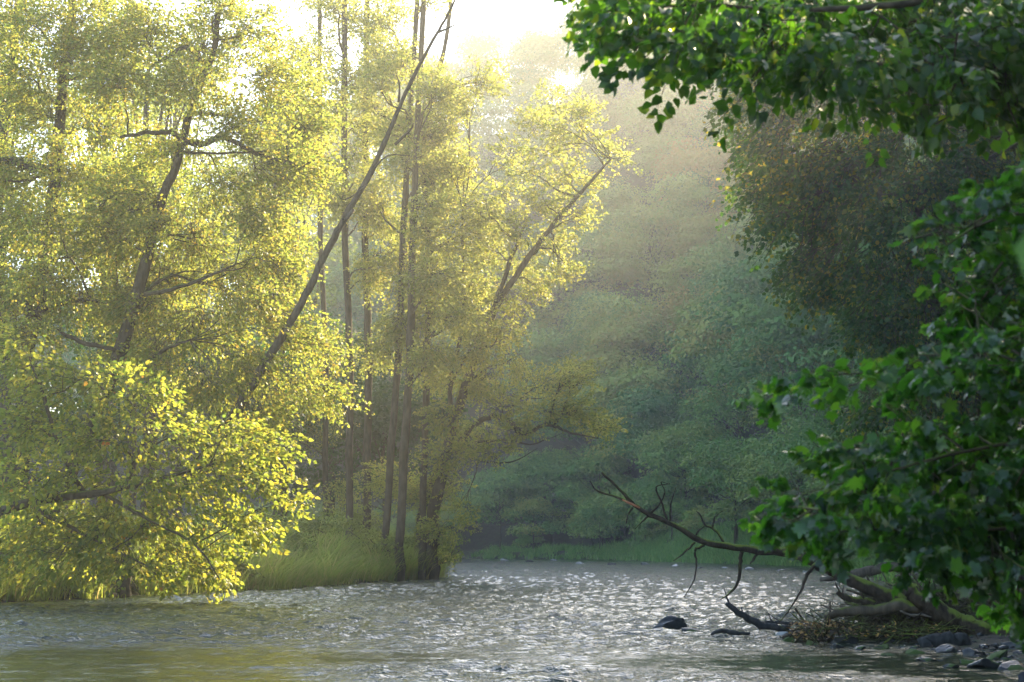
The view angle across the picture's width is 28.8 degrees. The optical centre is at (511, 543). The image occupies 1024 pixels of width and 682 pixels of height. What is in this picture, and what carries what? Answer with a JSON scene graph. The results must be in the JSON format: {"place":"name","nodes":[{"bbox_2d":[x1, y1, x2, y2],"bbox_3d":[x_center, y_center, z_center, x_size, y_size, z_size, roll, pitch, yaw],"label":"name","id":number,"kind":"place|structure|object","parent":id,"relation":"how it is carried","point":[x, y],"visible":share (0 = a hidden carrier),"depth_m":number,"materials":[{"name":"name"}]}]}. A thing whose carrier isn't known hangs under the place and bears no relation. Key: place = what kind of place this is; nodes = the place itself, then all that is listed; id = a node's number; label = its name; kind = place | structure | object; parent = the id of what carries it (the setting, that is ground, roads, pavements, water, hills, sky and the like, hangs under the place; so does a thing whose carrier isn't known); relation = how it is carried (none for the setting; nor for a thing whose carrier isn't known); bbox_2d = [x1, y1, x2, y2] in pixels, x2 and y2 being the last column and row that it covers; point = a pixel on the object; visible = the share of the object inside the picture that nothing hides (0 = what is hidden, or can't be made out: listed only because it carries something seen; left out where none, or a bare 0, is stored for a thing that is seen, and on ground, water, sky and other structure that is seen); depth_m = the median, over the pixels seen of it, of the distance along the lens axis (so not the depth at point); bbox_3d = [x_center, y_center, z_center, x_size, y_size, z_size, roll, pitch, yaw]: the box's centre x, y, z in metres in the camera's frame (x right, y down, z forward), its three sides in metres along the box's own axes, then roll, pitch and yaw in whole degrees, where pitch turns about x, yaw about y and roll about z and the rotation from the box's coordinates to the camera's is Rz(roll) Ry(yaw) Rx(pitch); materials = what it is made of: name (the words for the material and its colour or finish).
{"place":"outdoors","nodes":[
{"label":"outdoors","id":0,"kind":"place"},
{"bbox_2d":[0,0,586,412],"label":"sky","id":1,"kind":"structure","parent":0,"point":[504,17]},
{"bbox_2d":[0,558,1023,681],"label":"river water","id":2,"kind":"structure","parent":0,"point":[522,620],"depth_m":32.62,"materials":[{"name":"grey liquid"}]},
{"bbox_2d":[653,615,687,628],"bbox_3d":[2.753,1.470,35.099,0.583,0.423,0.394,0,0,-25],"label":"river rock","id":3,"kind":"object","parent":2,"relation":"in","point":[672,621],"visible":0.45,"depth_m":34.98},
{"bbox_2d":[711,629,749,635],"bbox_3d":[3.398,1.375,30.997,0.616,0.114,0.092,0,0,0],"label":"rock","id":4,"kind":"object","parent":2,"relation":"on","point":[729,632],"visible":1,"depth_m":30.97,"materials":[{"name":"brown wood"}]},
{"bbox_2d":[723,587,789,631],"bbox_3d":[3.878,1.045,31.499,1.062,0.711,0.135,0,0,0],"label":"driftwood log","id":5,"kind":"object","parent":2,"relation":"on","point":[757,623],"visible":0.96,"depth_m":31.46,"materials":[{"name":"brown wood"}]},
{"bbox_2d":[590,471,949,640],"bbox_3d":[4.165,0.213,29.762,6.008,2.592,1.133,0,0,0],"label":"fallen branch","id":6,"kind":"object","parent":2,"relation":"on","point":[871,589],"depth_m":29.81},
{"bbox_2d":[820,562,920,581],"bbox_3d":[10.878,0.844,60.014,3.211,0.598,0.416,0,0,0],"label":"driftwood log","id":7,"kind":"object","parent":2,"relation":"on","point":[864,571],"visible":0.51,"depth_m":59.89,"materials":[{"name":"brown wood"}]},
{"bbox_2d":[904,583,1009,634],"bbox_3d":[6.679,1.055,29.895,1.538,0.971,0.389,0,0,0],"label":"driftwood log","id":8,"kind":"object","parent":2,"relation":"on","point":[944,612],"visible":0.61,"depth_m":29.79,"materials":[{"name":"brown wood"}]},
{"bbox_2d":[0,9,1023,661],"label":"terrain","id":9,"kind":"structure","parent":0,"point":[486,537],"depth_m":227.79,"materials":[{"name":"plant"}]},
{"bbox_2d":[0,3,60,352],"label":"alder tree","id":10,"kind":"object","parent":9,"relation":"on","point":[3,140],"visible":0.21,"depth_m":60.60,"materials":[{"name":"green plant"}]},
{"bbox_2d":[3,77,90,301],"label":"broadleaf tree","id":11,"kind":"object","parent":9,"relation":"on","point":[29,143],"visible":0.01,"depth_m":107.83,"materials":[{"name":"green plant"}]},
{"bbox_2d":[0,479,95,541],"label":"bush","id":12,"kind":"object","parent":9,"relation":"on","point":[40,515],"visible":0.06,"depth_m":54.32,"materials":[{"name":"green plant"}]},
{"bbox_2d":[0,31,107,546],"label":"broadleaf tree","id":13,"kind":"object","parent":9,"relation":"on","point":[4,440],"visible":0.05,"depth_m":79.82,"materials":[{"name":"green plant"}]},
{"bbox_2d":[0,0,169,540],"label":"alder tree","id":14,"kind":"object","parent":9,"relation":"on","point":[44,295],"visible":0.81,"depth_m":56.26,"materials":[{"name":"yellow plant"}]},
{"bbox_2d":[36,503,172,568],"bbox_3d":[-11.573,-0.044,55.985,4.608,2.385,4.924,0,0,0],"label":"bush","id":15,"kind":"object","parent":9,"relation":"on","point":[117,537],"visible":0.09,"depth_m":55.11,"materials":[{"name":"green plant"}]},
{"bbox_2d":[11,305,208,509],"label":"broadleaf tree","id":16,"kind":"object","parent":9,"relation":"on","point":[79,410],"visible":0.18,"depth_m":94.34,"materials":[{"name":"green plant"}]},
{"bbox_2d":[38,39,211,511],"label":"broadleaf tree","id":17,"kind":"object","parent":9,"relation":"on","point":[112,464],"visible":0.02,"depth_m":117.73,"materials":[{"name":"green plant"}]},
{"bbox_2d":[29,140,243,517],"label":"broadleaf tree","id":18,"kind":"object","parent":9,"relation":"on","point":[129,394],"visible":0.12,"depth_m":77.51,"materials":[{"name":"green plant"}]},
{"bbox_2d":[33,0,245,541],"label":"broadleaf tree","id":19,"kind":"object","parent":9,"relation":"on","point":[144,113],"visible":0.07,"depth_m":89.68,"materials":[{"name":"green plant"}]},
{"bbox_2d":[0,321,326,603],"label":"hornbeam tree","id":20,"kind":"object","parent":9,"relation":"on","point":[211,576],"visible":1,"depth_m":48.80,"materials":[{"name":"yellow plant"}]},
{"bbox_2d":[69,65,272,523],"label":"broadleaf tree","id":21,"kind":"object","parent":9,"relation":"on","point":[191,168],"visible":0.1,"depth_m":112.17,"materials":[{"name":"green plant"}]},
{"bbox_2d":[48,0,374,569],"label":"alder tree","id":22,"kind":"object","parent":9,"relation":"on","point":[134,303],"visible":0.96,"depth_m":54.86,"materials":[{"name":"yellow plant"}]},
{"bbox_2d":[117,322,336,527],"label":"broadleaf tree","id":23,"kind":"object","parent":9,"relation":"on","point":[303,432],"visible":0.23,"depth_m":90.98,"materials":[{"name":"green plant"}]},
{"bbox_2d":[0,511,474,602],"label":"bank grass","id":24,"kind":"structure","parent":9,"relation":"on","point":[339,562],"depth_m":66.62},
{"bbox_2d":[217,554,264,577],"bbox_3d":[-8.868,0.969,62.950,2.072,1.346,1.529,0,0,0],"label":"bush","id":25,"kind":"object","parent":9,"relation":"on","point":[241,566],"visible":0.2,"depth_m":62.84,"materials":[{"name":"green plant"}]},
{"bbox_2d":[215,507,308,538],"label":"bush","id":26,"kind":"object","parent":9,"relation":"on","point":[276,521],"visible":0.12,"depth_m":74.63,"materials":[{"name":"green plant"}]},
{"bbox_2d":[184,51,358,527],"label":"broadleaf tree","id":27,"kind":"object","parent":9,"relation":"on","point":[307,213],"visible":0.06,"depth_m":97.82,"materials":[{"name":"green plant"}]},
{"bbox_2d":[192,129,373,520],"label":"broadleaf tree","id":28,"kind":"object","parent":9,"relation":"on","point":[314,300],"visible":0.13,"depth_m":115.82,"materials":[{"name":"green plant"}]},
{"bbox_2d":[116,0,457,596],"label":"dead tree","id":29,"kind":"object","parent":9,"relation":"on","point":[280,339],"visible":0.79,"depth_m":53.52,"materials":[{"name":"brown wood"}]},
{"bbox_2d":[265,524,317,554],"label":"bush","id":30,"kind":"object","parent":9,"relation":"on","point":[295,538],"visible":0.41,"depth_m":70.61,"materials":[{"name":"green plant"}]},
{"bbox_2d":[248,0,363,522],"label":"alder tree","id":31,"kind":"object","parent":9,"relation":"on","point":[338,488],"visible":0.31,"depth_m":91.92,"materials":[{"name":"green plant"}]},
{"bbox_2d":[282,514,342,545],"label":"bush","id":32,"kind":"object","parent":9,"relation":"on","point":[316,523],"visible":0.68,"depth_m":74.70,"materials":[{"name":"green plant"}]},
{"bbox_2d":[288,500,338,521],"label":"bush","id":33,"kind":"object","parent":9,"relation":"on","point":[296,510],"visible":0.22,"depth_m":215.54,"materials":[{"name":"green plant"}]},
{"bbox_2d":[218,299,444,519],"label":"broadleaf tree","id":34,"kind":"object","parent":9,"relation":"on","point":[382,381],"visible":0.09,"depth_m":102.53,"materials":[{"name":"green plant"}]},
{"bbox_2d":[315,503,383,544],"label":"bush","id":35,"kind":"object","parent":9,"relation":"on","point":[361,512],"visible":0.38,"depth_m":85.87,"materials":[{"name":"green plant"}]},
{"bbox_2d":[294,0,407,549],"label":"alder tree","id":36,"kind":"object","parent":9,"relation":"on","point":[345,15],"visible":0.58,"depth_m":83.84,"materials":[{"name":"green plant"}]},
{"bbox_2d":[303,0,436,549],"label":"alder tree","id":37,"kind":"object","parent":9,"relation":"on","point":[366,455],"visible":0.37,"depth_m":84.97,"materials":[{"name":"green plant"}]},
{"bbox_2d":[350,527,413,560],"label":"bush","id":38,"kind":"object","parent":9,"relation":"on","point":[389,541],"visible":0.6,"depth_m":80.39,"materials":[{"name":"green plant"}]},
{"bbox_2d":[287,378,491,521],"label":"broadleaf tree","id":39,"kind":"object","parent":9,"relation":"on","point":[380,421],"visible":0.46,"depth_m":98.03,"materials":[{"name":"green plant"}]},
{"bbox_2d":[337,0,472,566],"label":"alder tree","id":40,"kind":"object","parent":9,"relation":"on","point":[369,83],"visible":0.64,"depth_m":81.62,"materials":[{"name":"green plant"}]},
{"bbox_2d":[390,510,426,534],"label":"bush","id":41,"kind":"object","parent":9,"relation":"on","point":[412,517],"visible":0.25,"depth_m":208.11,"materials":[{"name":"green plant"}]},
{"bbox_2d":[355,0,498,580],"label":"alder tree","id":42,"kind":"object","parent":9,"relation":"on","point":[438,217],"visible":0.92,"depth_m":78.83,"materials":[{"name":"green plant"}]},
{"bbox_2d":[404,524,469,565],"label":"bush","id":43,"kind":"object","parent":9,"relation":"on","point":[455,551],"visible":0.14,"depth_m":87.74,"materials":[{"name":"green plant"}]},
{"bbox_2d":[409,502,482,534],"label":"bush","id":44,"kind":"object","parent":9,"relation":"on","point":[443,516],"visible":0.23,"depth_m":207.42,"materials":[{"name":"green plant"}]},
{"bbox_2d":[374,0,524,579],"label":"alder tree","id":45,"kind":"object","parent":9,"relation":"on","point":[423,479],"visible":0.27,"depth_m":82.31,"materials":[{"name":"green plant"}]},
{"bbox_2d":[440,488,487,535],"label":"bush","id":46,"kind":"object","parent":9,"relation":"on","point":[470,498],"visible":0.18,"depth_m":212.75,"materials":[{"name":"green plant"}]},
{"bbox_2d":[352,350,632,576],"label":"alder tree","id":47,"kind":"object","parent":9,"relation":"on","point":[457,445],"visible":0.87,"depth_m":82.28,"materials":[{"name":"green plant"}]},
{"bbox_2d":[446,466,547,549],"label":"broadleaf tree","id":48,"kind":"object","parent":9,"relation":"on","point":[492,485],"visible":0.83,"depth_m":201.63,"materials":[{"name":"green plant"}]},
{"bbox_2d":[10,0,1019,469],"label":"forest","id":49,"kind":"object","parent":9,"relation":"on","point":[740,304],"visible":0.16,"depth_m":229.26,"materials":[{"name":"green plant"}]},
{"bbox_2d":[403,78,642,578],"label":"alder tree","id":50,"kind":"object","parent":9,"relation":"on","point":[473,357],"visible":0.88,"depth_m":81.53,"materials":[{"name":"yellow plant"}]},
{"bbox_2d":[511,527,545,547],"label":"bush","id":51,"kind":"object","parent":9,"relation":"on","point":[528,540],"visible":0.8,"depth_m":202.69,"materials":[{"name":"green plant"}]},
{"bbox_2d":[499,494,573,546],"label":"bush","id":52,"kind":"object","parent":9,"relation":"on","point":[531,502],"visible":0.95,"depth_m":200.54,"materials":[{"name":"green plant"}]},
{"bbox_2d":[498,445,595,520],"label":"broadleaf tree","id":53,"kind":"object","parent":9,"relation":"on","point":[545,465],"visible":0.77,"depth_m":204.12,"materials":[{"name":"green plant"}]},
{"bbox_2d":[525,501,577,543],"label":"bush","id":54,"kind":"object","parent":9,"relation":"on","point":[550,514],"visible":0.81,"depth_m":202.17,"materials":[{"name":"green plant"}]},
{"bbox_2d":[527,382,647,481],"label":"broadleaf tree","id":55,"kind":"object","parent":9,"relation":"on","point":[551,432],"visible":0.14,"depth_m":204.03,"materials":[{"name":"green plant"}]},
{"bbox_2d":[564,516,619,545],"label":"bush","id":56,"kind":"object","parent":9,"relation":"on","point":[591,535],"visible":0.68,"depth_m":196.32,"materials":[{"name":"green plant"}]},
{"bbox_2d":[566,491,619,539],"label":"bush","id":57,"kind":"object","parent":9,"relation":"on","point":[579,504],"visible":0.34,"depth_m":198.40,"materials":[{"name":"green plant"}]},
{"bbox_2d":[546,439,642,501],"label":"broadleaf tree","id":58,"kind":"object","parent":9,"relation":"on","point":[591,465],"visible":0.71,"depth_m":198.76,"materials":[{"name":"green plant"}]},
{"bbox_2d":[570,490,618,546],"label":"bush","id":59,"kind":"object","parent":9,"relation":"on","point":[590,501],"visible":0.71,"depth_m":194.73,"materials":[{"name":"green plant"}]},
{"bbox_2d":[573,504,628,548],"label":"bush","id":60,"kind":"object","parent":9,"relation":"on","point":[595,516],"visible":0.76,"depth_m":195.08,"materials":[{"name":"green plant"}]},
{"bbox_2d":[595,503,628,540],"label":"bush","id":61,"kind":"object","parent":9,"relation":"on","point":[609,521],"visible":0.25,"depth_m":194.21,"materials":[{"name":"green plant"}]},
{"bbox_2d":[553,285,674,446],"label":"broadleaf tree","id":62,"kind":"object","parent":9,"relation":"on","point":[581,342],"visible":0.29,"depth_m":210.41,"materials":[{"name":"green plant"}]},
{"bbox_2d":[614,513,657,543],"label":"bush","id":63,"kind":"object","parent":9,"relation":"on","point":[629,521],"visible":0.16,"depth_m":188.77,"materials":[{"name":"green plant"}]},
{"bbox_2d":[602,473,674,540],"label":"broadleaf tree","id":64,"kind":"object","parent":9,"relation":"on","point":[619,508],"visible":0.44,"depth_m":185.02,"materials":[{"name":"green plant"}]},
{"bbox_2d":[581,200,710,344],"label":"broadleaf tree","id":65,"kind":"object","parent":9,"relation":"on","point":[649,229],"visible":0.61,"depth_m":235.55,"materials":[{"name":"green plant"}]},
{"bbox_2d":[589,367,703,476],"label":"broadleaf tree","id":66,"kind":"object","parent":9,"relation":"on","point":[646,431],"visible":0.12,"depth_m":199.03,"materials":[{"name":"green plant"}]},
{"bbox_2d":[630,511,670,541],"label":"bush","id":67,"kind":"object","parent":9,"relation":"on","point":[646,529],"visible":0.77,"depth_m":182.83,"materials":[{"name":"green plant"}]},
{"bbox_2d":[633,476,702,539],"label":"broadleaf tree","id":68,"kind":"object","parent":9,"relation":"on","point":[660,490],"visible":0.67,"depth_m":177.55,"materials":[{"name":"green plant"}]},
{"bbox_2d":[655,505,689,522],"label":"bush","id":69,"kind":"object","parent":9,"relation":"on","point":[673,512],"visible":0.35,"depth_m":179.63,"materials":[{"name":"green plant"}]},
{"bbox_2d":[625,284,720,422],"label":"broadleaf tree","id":70,"kind":"object","parent":9,"relation":"on","point":[669,309],"visible":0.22,"depth_m":209.56,"materials":[{"name":"green plant"}]},
{"bbox_2d":[638,465,716,523],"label":"broadleaf tree","id":71,"kind":"object","parent":9,"relation":"on","point":[696,496],"visible":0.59,"depth_m":179.19,"materials":[{"name":"green plant"}]},
{"bbox_2d":[627,413,738,518],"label":"broadleaf tree","id":72,"kind":"object","parent":9,"relation":"on","point":[664,439],"visible":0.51,"depth_m":177.31,"materials":[{"name":"green plant"}]},
{"bbox_2d":[678,504,716,533],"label":"bush","id":73,"kind":"object","parent":9,"relation":"on","point":[692,520],"visible":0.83,"depth_m":167.90,"materials":[{"name":"green plant"}]},
{"bbox_2d":[648,135,750,271],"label":"broadleaf tree","id":74,"kind":"object","parent":9,"relation":"on","point":[708,162],"visible":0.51,"depth_m":243.68,"materials":[{"name":"green plant"}]},
{"bbox_2d":[676,265,782,410],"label":"broadleaf tree","id":75,"kind":"object","parent":9,"relation":"on","point":[707,283],"visible":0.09,"depth_m":204.44,"materials":[{"name":"green plant"}]},
{"bbox_2d":[703,497,766,542],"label":"tree","id":76,"kind":"object","parent":9,"relation":"on","point":[727,508],"visible":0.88,"depth_m":153.30,"materials":[{"name":"green plant"}]},
{"bbox_2d":[679,431,797,542],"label":"broadleaf tree","id":77,"kind":"object","parent":9,"relation":"on","point":[714,451],"visible":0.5,"depth_m":152.71,"materials":[{"name":"green plant"}]},
{"bbox_2d":[468,465,1023,589],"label":"bank grass","id":78,"kind":"structure","parent":9,"relation":"on","point":[648,549],"depth_m":168.54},
{"bbox_2d":[674,348,817,450],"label":"broadleaf tree","id":79,"kind":"object","parent":9,"relation":"on","point":[715,406],"visible":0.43,"depth_m":169.82,"materials":[{"name":"green plant"}]},
{"bbox_2d":[720,412,851,504],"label":"broadleaf tree","id":80,"kind":"object","parent":9,"relation":"on","point":[748,460],"visible":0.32,"depth_m":138.05,"materials":[{"name":"green plant"}]},
{"bbox_2d":[552,0,1023,167],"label":"beech tree","id":81,"kind":"object","parent":9,"relation":"on","point":[972,63],"visible":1,"depth_m":9.62,"materials":[{"name":"green plant"}]},
{"bbox_2d":[725,316,864,431],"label":"broadleaf tree","id":82,"kind":"object","parent":9,"relation":"on","point":[775,352],"visible":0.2,"depth_m":152.95,"materials":[{"name":"green plant"}]},
{"bbox_2d":[782,623,859,642],"bbox_3d":[4.766,1.456,30.640,1.173,0.448,0.701,0,0,22],"label":"debris mound","id":83,"kind":"object","parent":9,"relation":"on","point":[802,638],"visible":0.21,"depth_m":30.39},
{"bbox_2d":[753,368,907,502],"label":"broadleaf tree","id":84,"kind":"object","parent":9,"relation":"on","point":[783,463],"visible":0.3,"depth_m":123.72,"materials":[{"name":"green plant"}]},
{"bbox_2d":[831,634,859,643],"bbox_3d":[4.929,1.501,29.572,0.472,0.338,0.224,0,0,-8],"label":"river rock","id":85,"kind":"object","parent":9,"relation":"on","point":[853,640],"visible":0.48,"depth_m":29.47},
{"bbox_2d":[702,0,1023,445],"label":"overhanging tree","id":86,"kind":"object","parent":9,"relation":"on","point":[774,169],"visible":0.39,"depth_m":55.65,"materials":[{"name":"green plant"}]},
{"bbox_2d":[792,423,935,541],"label":"broadleaf tree","id":87,"kind":"object","parent":9,"relation":"on","point":[816,482],"visible":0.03,"depth_m":110.77,"materials":[{"name":"green plant"}]},
{"bbox_2d":[779,605,977,646],"bbox_3d":[5.692,1.336,29.746,3.240,0.871,1.494,0,0,0],"label":"brushwood","id":88,"kind":"object","parent":9,"relation":"on","point":[908,631],"visible":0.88,"depth_m":29.44,"materials":[{"name":"brown plant"}]},
{"bbox_2d":[735,153,1023,653],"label":"maple tree","id":89,"kind":"object","parent":9,"relation":"on","point":[890,513],"visible":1,"depth_m":8.38,"materials":[{"name":"green plant"}]},
{"bbox_2d":[815,246,1013,493],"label":"broadleaf tree","id":90,"kind":"object","parent":9,"relation":"on","point":[855,351],"visible":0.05,"depth_m":86.31,"materials":[{"name":"green plant"}]},
{"bbox_2d":[864,592,995,635],"bbox_3d":[6.497,1.294,31.117,2.452,0.950,1.080,-7,1,0],"label":"debris mound","id":91,"kind":"object","parent":9,"relation":"on","point":[976,608],"visible":0.02,"depth_m":30.87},
{"bbox_2d":[789,567,1022,640],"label":"brushwood","id":92,"kind":"object","parent":91,"relation":"on","point":[898,617],"visible":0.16,"depth_m":30.51,"materials":[{"name":"brown plant"}]},
{"bbox_2d":[820,585,886,622],"bbox_3d":[5.272,0.928,30.505,1.039,0.594,1.274,0,0,18],"label":"brushwood","id":93,"kind":"object","parent":92,"relation":"on","point":[842,605],"visible":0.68,"depth_m":30.38,"materials":[{"name":"brown plant"}]},
{"bbox_2d":[824,597,921,619],"bbox_3d":[5.428,0.983,29.997,1.460,0.350,0.220,0,0,0],"label":"driftwood log","id":94,"kind":"object","parent":93,"relation":"on","point":[899,604],"visible":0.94,"depth_m":29.94,"materials":[{"name":"brown wood"}]},
{"bbox_2d":[834,580,875,604],"bbox_3d":[5.187,0.764,30.064,0.648,0.463,0.221,0,0,0],"label":"driftwood log","id":95,"kind":"object","parent":94,"relation":"on","point":[861,599],"visible":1,"depth_m":30.06,"materials":[{"name":"brown wood"}]},
{"bbox_2d":[860,618,1023,663],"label":"gravel","id":96,"kind":"structure","parent":9,"relation":"on","point":[995,646],"depth_m":27.96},
{"bbox_2d":[917,631,971,647],"bbox_3d":[6.218,1.409,28.610,0.820,0.323,0.312,0,0,0],"label":"rock","id":97,"kind":"object","parent":9,"relation":"on","point":[947,637],"visible":0.75,"depth_m":28.50,"materials":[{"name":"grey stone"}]},
{"bbox_2d":[935,644,961,652],"bbox_3d":[6.036,1.490,27.540,0.373,0.202,0.340,-2,12,0],"label":"river rock","id":98,"kind":"object","parent":9,"relation":"on","point":[946,648],"visible":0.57,"depth_m":27.46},
{"bbox_2d":[962,648,985,655],"bbox_3d":[6.188,1.504,26.697,0.256,0.226,0.240,0,0,-39],"label":"river rock","id":99,"kind":"object","parent":9,"relation":"on","point":[969,652],"visible":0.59,"depth_m":26.63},
{"bbox_2d":[966,658,999,667],"bbox_3d":[5.759,1.470,24.167,0.456,0.128,0.304,6,-22,0],"label":"river rock","id":100,"kind":"object","parent":9,"relation":"on","point":[985,663],"visible":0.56,"depth_m":24.06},
{"bbox_2d":[986,650,1007,659],"bbox_3d":[6.315,1.503,25.924,0.340,0.190,0.279,-18,-3,0],"label":"river rock","id":101,"kind":"object","parent":9,"relation":"on","point":[997,655],"visible":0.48,"depth_m":25.86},
{"bbox_2d":[998,660,1023,669],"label":"river rock","id":102,"kind":"object","parent":9,"relation":"on","point":[1012,665],"visible":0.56,"depth_m":23.83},
{"bbox_2d":[1000,640,1023,648],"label":"river rock","id":103,"kind":"object","parent":9,"relation":"on","point":[1015,645],"visible":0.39,"depth_m":28.06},
{"bbox_2d":[1014,237,1023,273],"bbox_3d":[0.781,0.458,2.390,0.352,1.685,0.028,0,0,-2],"label":"leaf","id":104,"kind":"object","parent":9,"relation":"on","point":[1019,248],"visible":1,"depth_m":2.40,"materials":[{"name":"green plant"}]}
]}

